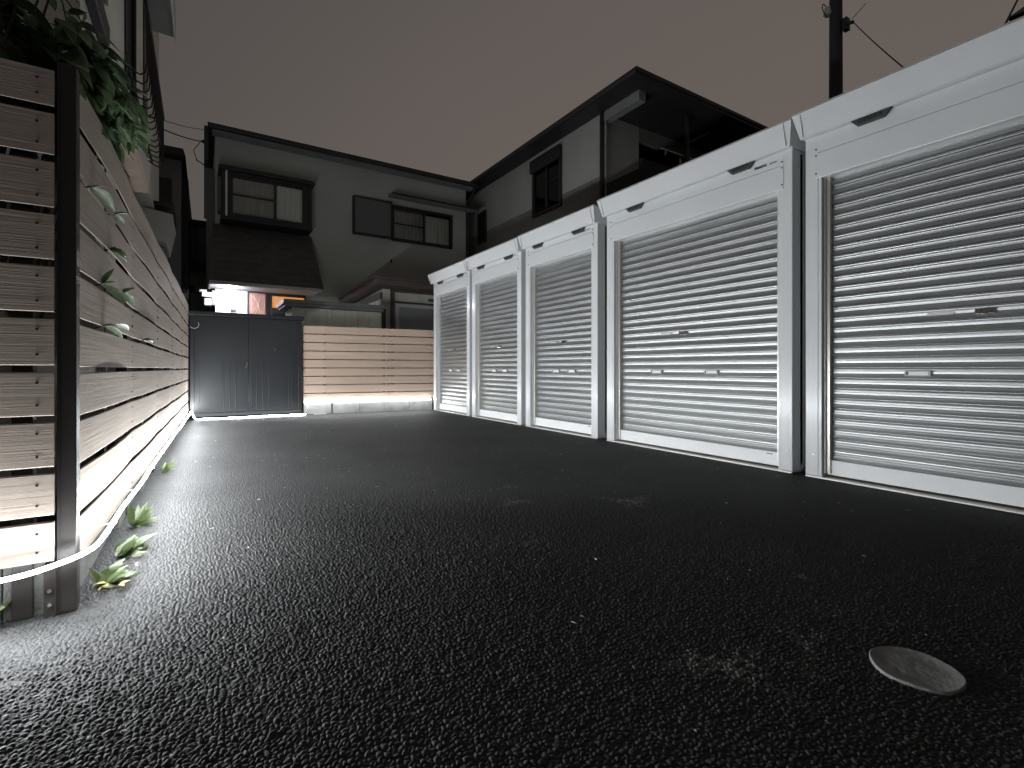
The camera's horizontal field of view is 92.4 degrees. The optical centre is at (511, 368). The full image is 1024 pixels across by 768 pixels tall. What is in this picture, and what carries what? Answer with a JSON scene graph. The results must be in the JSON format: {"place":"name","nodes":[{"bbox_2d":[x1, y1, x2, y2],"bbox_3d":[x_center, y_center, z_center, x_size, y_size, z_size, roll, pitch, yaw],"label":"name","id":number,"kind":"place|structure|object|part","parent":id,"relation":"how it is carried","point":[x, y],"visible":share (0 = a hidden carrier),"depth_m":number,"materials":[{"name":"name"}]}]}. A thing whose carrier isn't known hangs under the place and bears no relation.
{"place":"outdoors","nodes":[
{"label":"outdoors","id":0,"kind":"place"},
{"bbox_2d":[0,0,176,495],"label":"house","id":1,"kind":"structure","parent":0,"point":[130,30],"depth_m":4.89,"materials":[{"name":"beige paint"}]},
{"bbox_2d":[124,0,147,156],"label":"window","id":2,"kind":"structure","parent":1,"relation":"in","point":[130,6],"depth_m":4.88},
{"bbox_2d":[0,398,1023,767],"bbox_3d":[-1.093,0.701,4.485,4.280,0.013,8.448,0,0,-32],"label":"asphalt lot","id":3,"kind":"structure","parent":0,"point":[446,633],"depth_m":1.39,"materials":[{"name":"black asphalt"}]},
{"bbox_2d":[0,597,11,611],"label":"weed","id":4,"kind":"object","parent":3,"relation":"on","point":[3,606],"visible":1,"depth_m":1.35,"materials":[{"name":"green plant"}]},
{"bbox_2d":[0,58,55,622],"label":"slat fence","id":5,"kind":"object","parent":3,"relation":"on","point":[27,335],"visible":0.98,"depth_m":1.36,"materials":[{"name":"beige wood"}]},
{"bbox_2d":[88,558,140,589],"bbox_3d":[-1.304,0.679,1.611,0.124,0.099,0.183,0,0,-19],"label":"weed","id":6,"kind":"object","parent":3,"relation":"on","point":[112,573],"visible":0.97,"depth_m":1.59,"materials":[{"name":"green plant"}]},
{"bbox_2d":[44,62,188,617],"bbox_3d":[-2.903,-0.083,3.994,0.191,1.585,6.140,0,0,-31],"label":"slat fence","id":7,"kind":"object","parent":3,"relation":"on","point":[90,493],"visible":0.98,"depth_m":1.72,"materials":[{"name":"beige wood"}]},
{"bbox_2d":[0,0,152,318],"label":"climbing shrub","id":8,"kind":"object","parent":7,"relation":"attached to","point":[35,41],"visible":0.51,"depth_m":1.63,"materials":[{"name":"green plant"}]},
{"bbox_2d":[85,185,114,211],"bbox_3d":[-1.371,-0.574,1.619,0.062,0.059,0.171,0,0,10],"label":"vine sprig","id":9,"kind":"object","parent":7,"relation":"attached to","point":[104,196],"visible":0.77,"depth_m":1.64,"materials":[{"name":"green plant"}]},
{"bbox_2d":[94,268,125,306],"bbox_3d":[-1.466,-0.293,1.757,0.117,0.135,0.129,0,0,-22],"label":"vine sprig","id":10,"kind":"object","parent":7,"relation":"attached to","point":[116,293],"visible":0.82,"depth_m":1.76,"materials":[{"name":"green plant"}]},
{"bbox_2d":[92,323,128,338],"bbox_3d":[-1.446,-0.137,1.770,0.085,0.056,0.176,0,0,14],"label":"vine sprig","id":11,"kind":"object","parent":7,"relation":"attached to","point":[113,329],"visible":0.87,"depth_m":1.79,"materials":[{"name":"green plant"}]},
{"bbox_2d":[103,247,127,261],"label":"vine sprig","id":12,"kind":"object","parent":7,"relation":"attached to","point":[120,253],"visible":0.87,"depth_m":1.85,"materials":[{"name":"green plant"}]},
{"bbox_2d":[107,212,127,225],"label":"vine sprig","id":13,"kind":"object","parent":7,"relation":"attached to","point":[120,218],"visible":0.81,"depth_m":1.96,"materials":[{"name":"green plant"}]},
{"bbox_2d":[111,288,136,307],"bbox_3d":[-1.674,-0.312,2.110,0.052,0.089,0.138,0,0,23],"label":"vine sprig","id":14,"kind":"object","parent":7,"relation":"attached to","point":[130,299],"visible":0.69,"depth_m":2.14,"materials":[{"name":"green plant"}]},
{"bbox_2d":[137,338,154,342],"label":"vine sprig","id":15,"kind":"object","parent":7,"relation":"attached to","point":[148,339],"visible":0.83,"depth_m":2.66,"materials":[{"name":"green plant"}]},
{"bbox_2d":[0,411,305,582],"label":"led rope light","id":16,"kind":"object","parent":7,"relation":"attached to","point":[81,554],"visible":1,"depth_m":1.57,"materials":[{"name":"white plastic"}]},
{"bbox_2d":[114,533,155,556],"bbox_3d":[-1.435,0.671,1.873,0.130,0.078,0.171,0,0,-32],"label":"weed","id":17,"kind":"object","parent":3,"relation":"on","point":[132,546],"visible":0.99,"depth_m":1.84,"materials":[{"name":"green plant"}]},
{"bbox_2d":[127,502,159,526],"bbox_3d":[-1.678,0.667,2.228,0.186,0.152,0.120,0,0,44],"label":"weed","id":18,"kind":"object","parent":3,"relation":"on","point":[139,517],"visible":0.97,"depth_m":2.19,"materials":[{"name":"green plant"}]},
{"bbox_2d":[160,460,176,472],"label":"weed","id":19,"kind":"object","parent":3,"relation":"on","point":[168,466],"visible":1,"depth_m":3.31,"materials":[{"name":"green plant"}]},
{"bbox_2d":[159,145,191,402],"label":"house","id":20,"kind":"structure","parent":3,"relation":"on","point":[173,183],"depth_m":10.19,"materials":[{"name":"grey paint"}]},
{"bbox_2d":[159,177,171,202],"bbox_3d":[-7.297,-3.400,9.912,0.700,1.000,0.039,0,0,-32],"label":"window","id":21,"kind":"structure","parent":20,"relation":"in","point":[165,184],"depth_m":10.03,"materials":[{"name":"black glass"}]},
{"bbox_2d":[190,219,211,311],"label":"house","id":22,"kind":"structure","parent":3,"relation":"on","point":[197,255],"depth_m":12.49,"materials":[{"name":"grey paint"}]},
{"bbox_2d":[188,310,303,416],"bbox_3d":[-4.014,-0.061,7.422,1.475,1.452,0.925,0,0,-32],"label":"storage cabinet","id":23,"kind":"object","parent":3,"relation":"on","point":[244,364],"visible":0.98,"depth_m":7.04,"materials":[{"name":"metal"}]},
{"bbox_3d":[-4.074,-0.057,6.897,0.655,1.337,0.044,0,0,-32],"label":"door","id":24,"kind":"part","parent":23,"relation":"part of","materials":[{"name":"metal"}]},
{"bbox_3d":[-3.520,-0.057,7.257,0.658,1.337,0.030,0,0,-32],"label":"door","id":25,"kind":"part","parent":23,"relation":"part of","materials":[{"name":"metal"}]},
{"bbox_2d":[258,617,300,649],"bbox_3d":[-0.611,0.693,1.290,0.008,0.006,0.159,0,0,14],"label":"twig","id":26,"kind":"object","parent":3,"relation":"on","point":[277,632],"visible":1,"depth_m":1.28,"materials":[{"name":"brown wood"}]},
{"bbox_2d":[277,299,384,401],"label":"garden shed","id":27,"kind":"structure","parent":3,"relation":"on","point":[326,313],"depth_m":8.67,"materials":[{"name":"white metal"}]},
{"bbox_2d":[204,122,479,315],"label":"house","id":28,"kind":"structure","parent":3,"relation":"on","point":[287,219],"depth_m":11.15,"materials":[{"name":"grey paint"}]},
{"bbox_2d":[164,129,203,141],"bbox_3d":[-5.959,-4.255,8.998,0.020,0.826,2.300,0,0,-18],"label":"overhead cable","id":29,"kind":"object","parent":28,"relation":"attached to","point":[182,136],"visible":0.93,"depth_m":8.71,"materials":[{"name":"black rubber"}]},
{"bbox_2d":[193,140,210,167],"bbox_3d":[-6.298,-4.393,9.985,0.148,0.602,0.296,0,0,23],"label":"cable anchor","id":30,"kind":"object","parent":28,"relation":"attached to","point":[195,155],"visible":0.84,"depth_m":9.94,"materials":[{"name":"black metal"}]},
{"bbox_2d":[199,289,215,305],"bbox_3d":[-6.242,-1.440,10.062,0.282,0.320,0.240,0,0,-32],"label":"meter box","id":31,"kind":"object","parent":28,"relation":"attached to","point":[211,301],"visible":1,"depth_m":9.98,"materials":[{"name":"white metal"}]},
{"bbox_2d":[248,291,267,314],"bbox_3d":[-5.523,-0.480,10.668,0.395,2.360,0.063,0,0,-32],"label":"door","id":32,"kind":"structure","parent":28,"relation":"in","point":[257,301],"depth_m":10.64,"materials":[{"name":"pink wood"}]},
{"bbox_2d":[218,164,314,235],"bbox_3d":[-5.254,-3.620,10.546,1.830,1.160,0.559,0,0,-32],"label":"bay window","id":33,"kind":"structure","parent":28,"relation":"in","point":[226,220],"depth_m":10.42,"materials":[{"name":"black metal"}]},
{"bbox_2d":[230,171,304,226],"bbox_3d":[-5.179,-3.568,10.437,1.440,0.925,0.145,0,0,-32],"label":"window","id":34,"kind":"structure","parent":28,"relation":"in","point":[248,199],"depth_m":10.42,"materials":[{"name":"grey glass"}]},
{"bbox_2d":[269,293,306,315],"bbox_3d":[-5.019,-0.480,10.997,0.770,2.360,0.048,0,0,-32],"label":"lit window","id":35,"kind":"structure","parent":28,"relation":"in","point":[274,298],"depth_m":10.87,"materials":[{"name":"brown glass"}]},
{"bbox_2d":[391,204,452,248],"bbox_3d":[-2.337,-3.650,12.762,1.670,0.900,0.145,0,0,-32],"label":"window","id":36,"kind":"structure","parent":28,"relation":"in","point":[406,227],"depth_m":12.73,"materials":[{"name":"grey glass"}]},
{"bbox_2d":[302,326,433,413],"bbox_3d":[-2.204,0.028,8.077,2.296,1.364,0.180,0,0,-26],"label":"slat fence","id":37,"kind":"object","parent":3,"relation":"on","point":[390,402],"visible":0.86,"depth_m":7.91,"materials":[{"name":"beige wood"}]},
{"bbox_2d":[305,399,420,402],"bbox_3d":[-2.277,0.518,7.918,1.971,0.016,0.011,0,0,-26],"label":"led rope light","id":38,"kind":"object","parent":37,"relation":"attached to","point":[363,400],"visible":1,"depth_m":7.87,"materials":[{"name":"white plastic"}]},
{"bbox_2d":[382,307,386,399],"bbox_3d":[-2.401,-0.225,9.195,0.080,1.850,0.080,0,0,-32],"label":"rain pipe","id":39,"kind":"object","parent":3,"relation":"on","point":[384,320],"visible":0.23,"depth_m":9.17,"materials":[{"name":"black metal"}]},
{"bbox_2d":[338,276,433,401],"bbox_3d":[-1.887,-0.520,11.316,3.460,2.440,2.810,0,0,-32],"label":"lean to","id":40,"kind":"object","parent":3,"relation":"on","point":[408,303],"visible":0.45,"depth_m":9.99,"materials":[{"name":"white metal"}]},
{"bbox_2d":[395,303,433,344],"bbox_3d":[-1.550,-0.905,10.383,1.890,0.810,0.044,0,0,-32],"label":"window","id":41,"kind":"structure","parent":40,"relation":"in","point":[407,316],"depth_m":10.09,"materials":[{"name":"grey glass"}]},
{"bbox_2d":[428,260,471,415],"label":"roller shutter shed","id":42,"kind":"structure","parent":3,"relation":"on","point":[452,283],"depth_m":7.78,"materials":[{"name":"metal"}]},
{"bbox_2d":[465,237,525,424],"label":"roller shutter shed","id":43,"kind":"structure","parent":3,"relation":"on","point":[499,332],"depth_m":6.58,"materials":[{"name":"metal"}]},
{"bbox_2d":[157,419,934,731],"bbox_3d":[-0.596,0.696,3.759,3.344,0.003,5.986,0,0,-32],"label":"scattered grit","id":44,"kind":"object","parent":3,"relation":"on","point":[535,559],"visible":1,"depth_m":2.14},
{"bbox_2d":[518,204,606,438],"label":"roller shutter shed","id":45,"kind":"structure","parent":3,"relation":"on","point":[566,324],"depth_m":5.35,"materials":[{"name":"metal"}]},
{"bbox_2d":[597,118,805,473],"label":"roller shutter shed","id":46,"kind":"structure","parent":3,"relation":"on","point":[706,305],"depth_m":3.82,"materials":[{"name":"metal"}]},
{"bbox_2d":[822,0,865,98],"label":"utility pole","id":47,"kind":"object","parent":3,"relation":"on","point":[839,24],"visible":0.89,"depth_m":8.16,"materials":[{"name":"metal"}]},
{"bbox_2d":[853,22,903,67],"bbox_3d":[4.653,-4.080,6.198,0.014,3.170,4.079,0,0,27],"label":"overhead cable","id":48,"kind":"object","parent":47,"relation":"attached to","point":[892,58],"visible":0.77,"depth_m":6.16,"materials":[{"name":"black rubber"}]},
{"bbox_2d":[792,16,1023,514],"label":"roller shutter shed","id":49,"kind":"structure","parent":3,"relation":"on","point":[915,278],"depth_m":2.72,"materials":[{"name":"metal"}]},
{"bbox_2d":[869,646,966,695],"bbox_3d":[0.941,0.701,1.146,0.177,0.010,0.176,0,0,-32],"label":"drain cover","id":50,"kind":"object","parent":3,"relation":"on","point":[918,670],"visible":1,"depth_m":1.13,"materials":[{"name":"metal"}]},
{"bbox_2d":[159,0,1023,220],"label":"sky","id":51,"kind":"structure","parent":0,"point":[450,88],"materials":[{"name":"grey"}]},
{"bbox_2d":[466,66,767,257],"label":"house","id":52,"kind":"structure","parent":0,"point":[634,125],"depth_m":10.39,"materials":[{"name":"grey paint"}]},
{"bbox_2d":[477,210,486,244],"bbox_3d":[-0.811,-3.990,13.923,0.150,0.870,0.470,0,0,-32],"label":"window","id":53,"kind":"structure","parent":52,"relation":"in","point":[482,216],"depth_m":13.87,"materials":[{"name":"black glass"}]},
{"bbox_2d":[529,144,561,217],"bbox_3d":[0.811,-4.270,11.310,0.210,1.330,1.150,0,0,-32],"label":"window","id":54,"kind":"structure","parent":52,"relation":"in","point":[545,170],"depth_m":11.27,"materials":[{"name":"black glass"}]},
{"bbox_2d":[1004,0,1017,23],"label":"overhead cable","id":55,"kind":"object","parent":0,"point":[1009,15],"visible":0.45,"depth_m":4.11,"materials":[{"name":"black rubber"}]},
{"bbox_2d":[1009,7,1023,20],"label":"house","id":56,"kind":"structure","parent":0,"point":[1018,14],"depth_m":5.02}
]}

